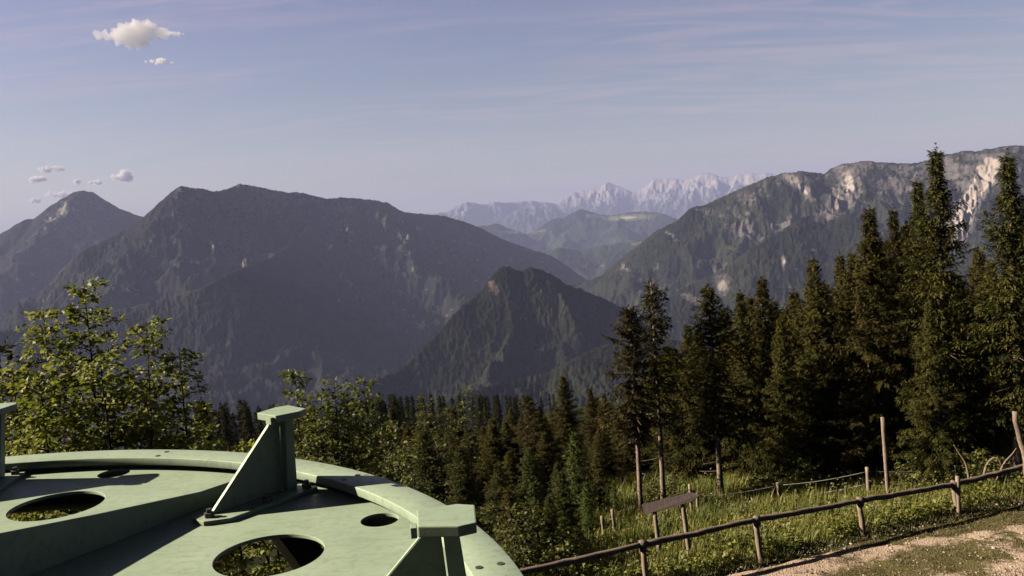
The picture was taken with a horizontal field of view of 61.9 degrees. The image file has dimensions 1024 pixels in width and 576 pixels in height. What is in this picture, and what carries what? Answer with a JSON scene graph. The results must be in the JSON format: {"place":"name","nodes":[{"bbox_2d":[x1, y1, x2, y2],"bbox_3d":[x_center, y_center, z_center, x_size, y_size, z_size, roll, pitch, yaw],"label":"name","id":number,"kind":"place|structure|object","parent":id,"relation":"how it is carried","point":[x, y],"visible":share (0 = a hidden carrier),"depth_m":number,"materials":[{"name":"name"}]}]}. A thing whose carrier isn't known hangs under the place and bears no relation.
{"place":"outdoors","nodes":[
{"label":"outdoors","id":0,"kind":"place"},
{"bbox_2d":[0,190,141,330],"bbox_3d":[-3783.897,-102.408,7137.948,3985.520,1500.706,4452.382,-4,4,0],"label":"mountain","id":1,"kind":"structure","parent":0,"point":[39,252],"depth_m":7259.06,"materials":[{"name":"grey stone"}]},
{"bbox_2d":[0,220,443,452],"bbox_3d":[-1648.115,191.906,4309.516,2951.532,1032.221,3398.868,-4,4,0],"label":"mountain","id":2,"kind":"structure","parent":0,"point":[251,332],"depth_m":3865.32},
{"bbox_2d":[1,183,586,330],"bbox_3d":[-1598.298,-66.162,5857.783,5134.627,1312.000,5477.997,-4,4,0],"label":"mountain","id":3,"kind":"structure","parent":0,"point":[180,240],"depth_m":5284.58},
{"bbox_2d":[314,266,656,425],"bbox_3d":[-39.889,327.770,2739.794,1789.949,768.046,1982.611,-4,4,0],"label":"mountain","id":4,"kind":"structure","parent":0,"point":[505,324],"depth_m":2813.51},
{"bbox_2d":[0,0,1023,233],"label":"sky","id":5,"kind":"structure","parent":0,"point":[413,106],"materials":[{"name":"blue"}]},
{"bbox_2d":[43,401,1023,575],"bbox_3d":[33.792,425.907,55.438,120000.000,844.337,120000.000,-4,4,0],"label":"ground","id":6,"kind":"structure","parent":0,"point":[288,569],"depth_m":21.87,"materials":[{"name":"green plant"}]},
{"bbox_2d":[0,337,44,515],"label":"broadleaf tree","id":7,"kind":"object","parent":6,"relation":"on","point":[11,354],"visible":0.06,"depth_m":12.91,"materials":[{"name":"green plant"}]},
{"bbox_2d":[0,277,255,572],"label":"broadleaf tree","id":8,"kind":"object","parent":6,"relation":"on","point":[128,431],"visible":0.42,"depth_m":11.50,"materials":[{"name":"green plant"}]},
{"bbox_2d":[194,396,213,450],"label":"spruce tree","id":9,"kind":"object","parent":6,"relation":"on","point":[205,423],"visible":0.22,"depth_m":112.82,"materials":[{"name":"green plant"}]},
{"bbox_2d":[219,407,233,450],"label":"spruce tree","id":10,"kind":"object","parent":6,"relation":"on","point":[226,437],"visible":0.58,"depth_m":122.00,"materials":[{"name":"green plant"}]},
{"bbox_2d":[172,415,287,575],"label":"broadleaf tree","id":11,"kind":"object","parent":6,"relation":"on","point":[230,572],"visible":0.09,"depth_m":14.79,"materials":[{"name":"green plant"}]},
{"bbox_2d":[233,399,246,452],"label":"spruce tree","id":12,"kind":"object","parent":6,"relation":"on","point":[239,415],"visible":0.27,"depth_m":127.02,"materials":[{"name":"green plant"}]},
{"bbox_2d":[238,399,256,448],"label":"spruce tree","id":13,"kind":"object","parent":6,"relation":"on","point":[241,407],"visible":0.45,"depth_m":124.81,"materials":[{"name":"green plant"}]},
{"bbox_2d":[240,403,255,452],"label":"spruce tree","id":14,"kind":"object","parent":6,"relation":"on","point":[247,422],"visible":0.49,"depth_m":124.05,"materials":[{"name":"green plant"}]},
{"bbox_2d":[252,407,265,440],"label":"spruce tree","id":15,"kind":"object","parent":6,"relation":"on","point":[261,423],"visible":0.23,"depth_m":134.21,"materials":[{"name":"green plant"}]},
{"bbox_2d":[237,438,289,575],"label":"broadleaf tree","id":16,"kind":"object","parent":6,"relation":"on","point":[264,553],"visible":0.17,"depth_m":17.50,"materials":[{"name":"green plant"}]},
{"bbox_2d":[271,538,323,569],"bbox_3d":[-1.895,4.904,2.493,1.098,7.254,4.314,0,6,42],"label":"steel support","id":17,"kind":"object","parent":6,"relation":"on","point":[296,553],"visible":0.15,"depth_m":3.65,"materials":[{"name":"paint"}]},
{"bbox_2d":[0,402,522,575],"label":"bull wheel","id":18,"kind":"object","parent":17,"relation":"on","point":[174,512],"visible":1,"depth_m":3.54,"materials":[{"name":"green paint"}]},
{"bbox_2d":[271,369,418,548],"bbox_3d":[-3.236,4.411,16.157,3.090,5.947,3.099,-4,4,0],"label":"broadleaf tree","id":19,"kind":"object","parent":6,"relation":"on","point":[331,446],"visible":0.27,"depth_m":15.94,"materials":[{"name":"green plant"}]},
{"bbox_2d":[232,393,555,446],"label":"distant forest","id":20,"kind":"object","parent":6,"relation":"on","point":[400,398],"visible":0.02,"depth_m":289.76,"materials":[{"name":"green plant"}]},
{"bbox_2d":[385,407,404,467],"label":"spruce tree","id":21,"kind":"object","parent":6,"relation":"on","point":[392,415],"visible":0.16,"depth_m":44.06,"materials":[{"name":"green plant"}]},
{"bbox_2d":[374,420,457,503],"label":"broadleaf tree","id":22,"kind":"object","parent":6,"relation":"on","point":[421,484],"visible":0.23,"depth_m":20.90,"materials":[{"name":"green plant"}]},
{"bbox_2d":[401,415,457,494],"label":"spruce tree","id":23,"kind":"object","parent":6,"relation":"on","point":[424,427],"visible":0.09,"depth_m":35.10,"materials":[{"name":"green plant"}]},
{"bbox_2d":[407,429,459,502],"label":"spruce tree","id":24,"kind":"object","parent":6,"relation":"on","point":[428,467],"visible":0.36,"depth_m":27.13,"materials":[{"name":"green plant"}]},
{"bbox_2d":[424,443,454,500],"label":"spruce tree","id":25,"kind":"object","parent":6,"relation":"on","point":[446,487],"visible":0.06,"depth_m":32.39,"materials":[{"name":"green plant"}]},
{"bbox_2d":[411,387,483,501],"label":"broadleaf tree","id":26,"kind":"object","parent":6,"relation":"on","point":[449,455],"visible":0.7,"depth_m":30.54,"materials":[{"name":"green plant"}]},
{"bbox_2d":[442,405,462,471],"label":"spruce tree","id":27,"kind":"object","parent":6,"relation":"on","point":[454,415],"visible":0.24,"depth_m":40.28,"materials":[{"name":"green plant"}]},
{"bbox_2d":[439,445,494,530],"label":"spruce tree","id":28,"kind":"object","parent":6,"relation":"on","point":[463,489],"visible":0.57,"depth_m":25.31,"materials":[{"name":"green plant"}]},
{"bbox_2d":[445,431,488,503],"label":"spruce tree","id":29,"kind":"object","parent":6,"relation":"on","point":[466,445],"visible":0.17,"depth_m":32.46,"materials":[{"name":"green plant"}]},
{"bbox_2d":[470,423,527,501],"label":"spruce tree","id":30,"kind":"object","parent":6,"relation":"on","point":[494,444],"visible":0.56,"depth_m":31.84,"materials":[{"name":"green plant"}]},
{"bbox_2d":[476,462,529,538],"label":"spruce tree","id":31,"kind":"object","parent":6,"relation":"on","point":[499,482],"visible":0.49,"depth_m":24.36,"materials":[{"name":"green plant"}]},
{"bbox_2d":[484,449,523,511],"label":"spruce tree","id":32,"kind":"object","parent":6,"relation":"on","point":[510,466],"visible":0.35,"depth_m":28.38,"materials":[{"name":"green plant"}]},
{"bbox_2d":[499,420,524,474],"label":"spruce tree","id":33,"kind":"object","parent":6,"relation":"on","point":[506,432],"visible":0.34,"depth_m":42.00,"materials":[{"name":"green plant"}]},
{"bbox_2d":[493,484,536,575],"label":"spruce tree","id":34,"kind":"object","parent":6,"relation":"on","point":[508,494],"visible":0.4,"depth_m":19.95,"materials":[{"name":"green plant"}]},
{"bbox_2d":[479,492,555,575],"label":"shrub","id":35,"kind":"object","parent":6,"relation":"on","point":[533,544],"visible":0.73,"depth_m":19.30,"materials":[{"name":"green plant"}]},
{"bbox_2d":[511,413,533,462],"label":"spruce tree","id":36,"kind":"object","parent":6,"relation":"on","point":[519,429],"visible":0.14,"depth_m":50.77,"materials":[{"name":"green plant"}]},
{"bbox_2d":[511,446,549,513],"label":"spruce tree","id":37,"kind":"object","parent":6,"relation":"on","point":[528,463],"visible":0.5,"depth_m":27.39,"materials":[{"name":"green plant"}]},
{"bbox_2d":[510,394,556,475],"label":"spruce tree","id":38,"kind":"object","parent":6,"relation":"on","point":[532,437],"visible":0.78,"depth_m":37.52,"materials":[{"name":"green plant"}]},
{"bbox_2d":[522,481,557,564],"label":"spruce tree","id":39,"kind":"object","parent":6,"relation":"on","point":[537,491],"visible":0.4,"depth_m":21.15,"materials":[{"name":"green plant"}]},
{"bbox_2d":[516,409,569,467],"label":"spruce tree","id":40,"kind":"object","parent":6,"relation":"on","point":[541,425],"visible":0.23,"depth_m":40.47,"materials":[{"name":"green plant"}]},
{"bbox_2d":[500,526,591,575],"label":"shrub","id":41,"kind":"object","parent":6,"relation":"on","point":[557,549],"visible":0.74,"depth_m":19.00,"materials":[{"name":"green plant"}]},
{"bbox_2d":[531,431,570,498],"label":"spruce tree","id":42,"kind":"object","parent":6,"relation":"on","point":[545,450],"visible":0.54,"depth_m":30.41,"materials":[{"name":"green plant"}]},
{"bbox_2d":[535,495,579,575],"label":"spruce tree","id":43,"kind":"object","parent":6,"relation":"on","point":[551,513],"visible":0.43,"depth_m":20.28,"materials":[{"name":"green plant"}]},
{"bbox_2d":[543,415,575,469],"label":"spruce tree","id":44,"kind":"object","parent":6,"relation":"on","point":[560,451],"visible":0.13,"depth_m":41.09,"materials":[{"name":"green plant"}]},
{"bbox_2d":[544,463,581,522],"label":"spruce tree","id":45,"kind":"object","parent":6,"relation":"on","point":[558,467],"visible":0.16,"depth_m":25.39,"materials":[{"name":"green plant"}]},
{"bbox_2d":[548,375,588,466],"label":"spruce tree","id":46,"kind":"object","parent":6,"relation":"on","point":[564,417],"visible":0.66,"depth_m":46.32,"materials":[{"name":"green plant"}]},
{"bbox_2d":[539,471,598,554],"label":"spruce tree","id":47,"kind":"object","parent":6,"relation":"on","point":[564,504],"visible":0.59,"depth_m":21.96,"materials":[{"name":"green plant"}]},
{"bbox_2d":[570,388,600,464],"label":"spruce tree","id":48,"kind":"object","parent":6,"relation":"on","point":[590,432],"visible":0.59,"depth_m":42.32,"materials":[{"name":"green plant"}]},
{"bbox_2d":[562,430,609,515],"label":"spruce tree","id":49,"kind":"object","parent":6,"relation":"on","point":[579,455],"visible":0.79,"depth_m":26.28,"materials":[{"name":"green plant"}]},
{"bbox_2d":[576,482,604,535],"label":"spruce tree","id":50,"kind":"object","parent":6,"relation":"on","point":[587,518],"visible":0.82,"depth_m":23.87,"materials":[{"name":"green plant"}]},
{"bbox_2d":[588,451,616,508],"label":"spruce tree","id":51,"kind":"object","parent":6,"relation":"on","point":[599,481],"visible":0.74,"depth_m":27.32,"materials":[{"name":"green plant"}]},
{"bbox_2d":[591,392,614,423],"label":"spruce tree","id":52,"kind":"object","parent":6,"relation":"on","point":[605,408],"visible":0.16,"depth_m":48.57,"materials":[{"name":"green plant"}]},
{"bbox_2d":[580,425,628,487],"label":"spruce tree","id":53,"kind":"object","parent":6,"relation":"on","point":[601,446],"visible":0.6,"depth_m":31.64,"materials":[{"name":"green plant"}]},
{"bbox_2d":[238,435,1012,575],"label":"meadow flowers","id":54,"kind":"object","parent":6,"relation":"on","point":[914,486],"visible":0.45,"depth_m":23.00,"materials":[{"name":"plant"}]},
{"bbox_2d":[608,422,651,475],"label":"spruce tree","id":55,"kind":"object","parent":6,"relation":"on","point":[615,441],"visible":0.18,"depth_m":35.78,"materials":[{"name":"green plant"}]},
{"bbox_2d":[612,434,655,480],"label":"spruce tree","id":56,"kind":"object","parent":6,"relation":"on","point":[630,464],"visible":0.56,"depth_m":33.09,"materials":[{"name":"green plant"}]},
{"bbox_2d":[593,305,682,514],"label":"spruce tree","id":57,"kind":"object","parent":6,"relation":"on","point":[630,332],"visible":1,"depth_m":25.63,"materials":[{"name":"green plant"}]},
{"bbox_2d":[633,350,664,464],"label":"spruce tree","id":58,"kind":"object","parent":6,"relation":"on","point":[647,378],"visible":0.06,"depth_m":38.02,"materials":[{"name":"green plant"}]},
{"bbox_2d":[613,277,694,499],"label":"spruce tree","id":59,"kind":"object","parent":6,"relation":"on","point":[648,300],"visible":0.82,"depth_m":26.38,"materials":[{"name":"green plant"}]},
{"bbox_2d":[634,345,682,474],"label":"spruce tree","id":60,"kind":"object","parent":6,"relation":"on","point":[650,453],"visible":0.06,"depth_m":33.51,"materials":[{"name":"green plant"}]},
{"bbox_2d":[632,472,686,502],"bbox_3d":[4.704,6.507,27.337,1.728,1.314,1.434,-4,4,0],"label":"shrub","id":61,"kind":"object","parent":6,"relation":"on","point":[654,487],"visible":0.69,"depth_m":27.17,"materials":[{"name":"green plant"}]},
{"bbox_2d":[642,493,699,556],"bbox_3d":[3.856,5.690,20.289,1.591,1.892,0.227,0,5,40],"label":"arrow sign","id":62,"kind":"object","parent":6,"relation":"on","point":[654,507],"visible":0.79,"depth_m":20.14,"materials":[{"name":"brown wood"}]},
{"bbox_2d":[647,347,712,480],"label":"spruce tree","id":63,"kind":"object","parent":6,"relation":"on","point":[675,437],"visible":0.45,"depth_m":31.13,"materials":[{"name":"green plant"}]},
{"bbox_2d":[656,329,741,469],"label":"spruce tree","id":64,"kind":"object","parent":6,"relation":"on","point":[704,374],"visible":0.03,"depth_m":32.55,"materials":[{"name":"green plant"}]},
{"bbox_2d":[663,324,735,481],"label":"spruce tree","id":65,"kind":"object","parent":6,"relation":"on","point":[693,462],"visible":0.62,"depth_m":30.52,"materials":[{"name":"green plant"}]},
{"bbox_2d":[705,306,734,384],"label":"spruce tree","id":66,"kind":"object","parent":6,"relation":"on","point":[729,328],"visible":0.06,"depth_m":33.98,"materials":[{"name":"green plant"}]},
{"bbox_2d":[669,283,775,495],"bbox_3d":[6.501,3.346,26.884,3.089,7.193,2.421,0,6,45],"label":"spruce tree","id":67,"kind":"object","parent":6,"relation":"on","point":[713,328],"visible":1,"depth_m":26.60,"materials":[{"name":"green plant"}]},
{"bbox_2d":[700,289,777,479],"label":"spruce tree","id":68,"kind":"object","parent":6,"relation":"on","point":[744,363],"visible":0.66,"depth_m":29.13,"materials":[{"name":"green plant"}]},
{"bbox_2d":[707,293,799,466],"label":"spruce tree","id":69,"kind":"object","parent":6,"relation":"on","point":[749,302],"visible":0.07,"depth_m":30.58,"materials":[{"name":"green plant"}]},
{"bbox_2d":[740,465,783,497],"bbox_3d":[7.608,6.024,25.918,1.464,1.329,1.231,-4,4,0],"label":"shrub","id":70,"kind":"object","parent":6,"relation":"on","point":[765,481],"visible":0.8,"depth_m":25.83,"materials":[{"name":"green plant"}]},
{"bbox_2d":[720,276,804,471],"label":"spruce tree","id":71,"kind":"object","parent":6,"relation":"on","point":[764,358],"visible":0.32,"depth_m":29.74,"materials":[{"name":"green plant"}]},
{"bbox_2d":[519,464,1022,575],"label":"rail fence","id":72,"kind":"object","parent":6,"relation":"on","point":[642,545],"visible":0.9,"depth_m":19.31,"materials":[{"name":"brown wood"}]},
{"bbox_2d":[747,315,819,482],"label":"spruce tree","id":73,"kind":"object","parent":6,"relation":"on","point":[782,382],"visible":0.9,"depth_m":27.42,"materials":[{"name":"green plant"}]},
{"bbox_2d":[765,295,804,429],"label":"spruce tree","id":74,"kind":"object","parent":6,"relation":"on","point":[777,313],"visible":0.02,"depth_m":31.98,"materials":[{"name":"green plant"}]},
{"bbox_2d":[780,289,812,429],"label":"spruce tree","id":75,"kind":"object","parent":6,"relation":"on","point":[790,300],"visible":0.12,"depth_m":33.31,"materials":[{"name":"green plant"}]},
{"bbox_2d":[780,450,824,488],"bbox_3d":[8.966,5.793,26.164,1.301,1.533,1.212,-4,4,0],"label":"shrub","id":76,"kind":"object","parent":6,"relation":"on","point":[800,475],"visible":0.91,"depth_m":26.09,"materials":[{"name":"green plant"}]},
{"bbox_2d":[600,461,1022,533],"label":"rail fence","id":77,"kind":"object","parent":6,"relation":"on","point":[868,482],"visible":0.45,"depth_m":24.33,"materials":[{"name":"brown wood"}]},
{"bbox_2d":[756,251,882,480],"bbox_3d":[9.999,3.087,28.213,4.149,8.628,4.320,-6,4,-20],"label":"spruce tree","id":78,"kind":"object","parent":6,"relation":"on","point":[814,314],"visible":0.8,"depth_m":27.71,"materials":[{"name":"green plant"}]},
{"bbox_2d":[795,279,864,466],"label":"spruce tree","id":79,"kind":"object","parent":6,"relation":"on","point":[828,292],"visible":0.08,"depth_m":29.74,"materials":[{"name":"green plant"}]},
{"bbox_2d":[831,251,869,453],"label":"spruce tree","id":80,"kind":"object","parent":6,"relation":"on","point":[840,261],"visible":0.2,"depth_m":30.75,"materials":[{"name":"green plant"}]},
{"bbox_2d":[802,248,899,450],"bbox_3d":[12.746,2.876,31.269,4.575,8.837,4.763,-3,4,7],"label":"spruce tree","id":81,"kind":"object","parent":6,"relation":"on","point":[850,256],"visible":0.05,"depth_m":30.98,"materials":[{"name":"green plant"}]},
{"bbox_2d":[796,200,955,481],"bbox_3d":[11.523,2.236,27.077,4.907,10.114,4.713,-6,5,-25],"label":"spruce tree","id":82,"kind":"object","parent":6,"relation":"on","point":[878,355],"visible":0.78,"depth_m":26.53,"materials":[{"name":"green plant"}]},
{"bbox_2d":[880,417,889,499],"bbox_3d":[10.349,4.899,23.597,0.199,2.701,0.124,-4,4,0],"label":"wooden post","id":83,"kind":"object","parent":6,"relation":"on","point":[885,454],"visible":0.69,"depth_m":23.54,"materials":[{"name":"brown wood"}]},
{"bbox_2d":[860,204,912,426],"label":"spruce tree","id":84,"kind":"object","parent":6,"relation":"on","point":[894,242],"visible":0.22,"depth_m":28.73,"materials":[{"name":"green plant"}]},
{"bbox_2d":[858,219,964,463],"bbox_3d":[13.453,1.957,29.274,3.861,8.626,4.502,-2,5,29],"label":"spruce tree","id":85,"kind":"object","parent":6,"relation":"on","point":[899,274],"visible":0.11,"depth_m":28.66,"materials":[{"name":"green plant"}]},
{"bbox_2d":[891,454,942,487],"bbox_3d":[11.557,5.459,24.368,1.426,1.269,1.415,-4,4,0],"label":"shrub","id":86,"kind":"object","parent":6,"relation":"on","point":[914,474],"visible":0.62,"depth_m":24.46,"materials":[{"name":"green plant"}]},
{"bbox_2d":[875,174,982,454],"bbox_3d":[13.671,1.154,28.387,3.427,9.822,2.807,-5,4,-18],"label":"spruce tree","id":87,"kind":"object","parent":6,"relation":"on","point":[911,250],"visible":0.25,"depth_m":27.65,"materials":[{"name":"green plant"}]},
{"bbox_2d":[888,295,989,487],"bbox_3d":[12.121,3.360,24.577,2.818,6.372,2.707,-7,5,-35],"label":"spruce tree","id":88,"kind":"object","parent":6,"relation":"on","point":[931,357],"visible":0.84,"depth_m":24.43,"materials":[{"name":"green plant"}]},
{"bbox_2d":[880,143,1023,471],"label":"spruce tree","id":89,"kind":"object","parent":6,"relation":"on","point":[940,285],"visible":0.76,"depth_m":25.55,"materials":[{"name":"green plant"}]},
{"bbox_2d":[955,476,960,516],"bbox_3d":[11.157,5.374,21.317,0.115,1.377,0.118,-4,4,0],"label":"fence stake","id":90,"kind":"object","parent":6,"relation":"on","point":[958,493],"visible":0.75,"depth_m":21.26,"materials":[{"name":"brown wood"}]},
{"bbox_2d":[950,274,985,449],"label":"spruce tree","id":91,"kind":"object","parent":6,"relation":"on","point":[959,289],"visible":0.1,"depth_m":29.42,"materials":[{"name":"green plant"}]},
{"bbox_2d":[964,244,987,325],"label":"spruce tree","id":92,"kind":"object","parent":6,"relation":"on","point":[977,268],"visible":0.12,"depth_m":37.72,"materials":[{"name":"green plant"}]},
{"bbox_2d":[969,260,999,414],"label":"spruce tree","id":93,"kind":"object","parent":6,"relation":"on","point":[988,266],"visible":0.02,"depth_m":35.62,"materials":[{"name":"green plant"}]},
{"bbox_2d":[946,148,1023,478],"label":"spruce tree","id":94,"kind":"object","parent":6,"relation":"on","point":[1007,251],"visible":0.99,"depth_m":23.98,"materials":[{"name":"green plant"}]},
{"bbox_2d":[962,446,1008,485],"bbox_3d":[13.163,5.090,23.757,1.125,1.488,1.464,-2,5,21],"label":"shrub","id":95,"kind":"object","parent":6,"relation":"on","point":[983,459],"visible":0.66,"depth_m":23.58,"materials":[{"name":"green plant"}]},
{"bbox_2d":[955,296,1023,452],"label":"spruce tree","id":96,"kind":"object","parent":6,"relation":"on","point":[982,437],"visible":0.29,"depth_m":28.93,"materials":[{"name":"green plant"}]},
{"bbox_2d":[966,203,1023,415],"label":"spruce tree","id":97,"kind":"object","parent":6,"relation":"on","point":[993,367],"visible":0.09,"depth_m":27.31,"materials":[{"name":"green plant"}]},
{"bbox_2d":[1012,411,1023,473],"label":"leaning pole","id":98,"kind":"object","parent":6,"relation":"on","point":[1019,435],"visible":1,"depth_m":21.43,"materials":[{"name":"brown wood"}]},
{"bbox_2d":[415,337,688,427],"bbox_3d":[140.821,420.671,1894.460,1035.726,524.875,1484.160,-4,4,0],"label":"wooded hill","id":99,"kind":"structure","parent":0,"point":[583,373],"depth_m":2074.63,"materials":[{"name":"green plant"}]},
{"bbox_2d":[479,209,677,251],"bbox_3d":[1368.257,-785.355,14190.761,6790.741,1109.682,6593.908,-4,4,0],"label":"wooded hill","id":100,"kind":"structure","parent":0,"point":[580,229],"depth_m":14022.17,"materials":[{"name":"plant"}]},
{"bbox_2d":[541,239,644,280],"bbox_3d":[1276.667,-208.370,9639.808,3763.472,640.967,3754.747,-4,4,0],"label":"wooded hill","id":101,"kind":"structure","parent":0,"point":[590,263],"depth_m":9962.85,"materials":[{"name":"plant"}]},
{"bbox_2d":[425,172,775,233],"bbox_3d":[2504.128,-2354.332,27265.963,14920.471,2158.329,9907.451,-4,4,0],"label":"mountain range","id":102,"kind":"structure","parent":0,"point":[675,198],"depth_m":27346.33,"materials":[{"name":"grey stone"}]},
{"bbox_2d":[574,145,1023,316],"bbox_3d":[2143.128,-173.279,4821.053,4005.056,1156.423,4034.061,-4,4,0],"label":"mountain","id":103,"kind":"structure","parent":0,"point":[692,245],"depth_m":4964.25,"materials":[{"name":"grey stone"}]},
{"bbox_2d":[638,213,978,363],"bbox_3d":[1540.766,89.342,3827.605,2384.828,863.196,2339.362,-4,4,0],"label":"mountain","id":104,"kind":"structure","parent":0,"point":[777,261],"depth_m":3919.93,"materials":[{"name":"green plant"}]},
{"bbox_2d":[659,492,1023,575],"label":"short grass","id":105,"kind":"structure","parent":0,"point":[900,540],"depth_m":19.86,"materials":[{"name":"green plant"}]},
{"bbox_2d":[728,500,1023,575],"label":"gravel path","id":106,"kind":"structure","parent":0,"point":[968,564],"depth_m":18.99,"materials":[{"name":"beige gravel"}]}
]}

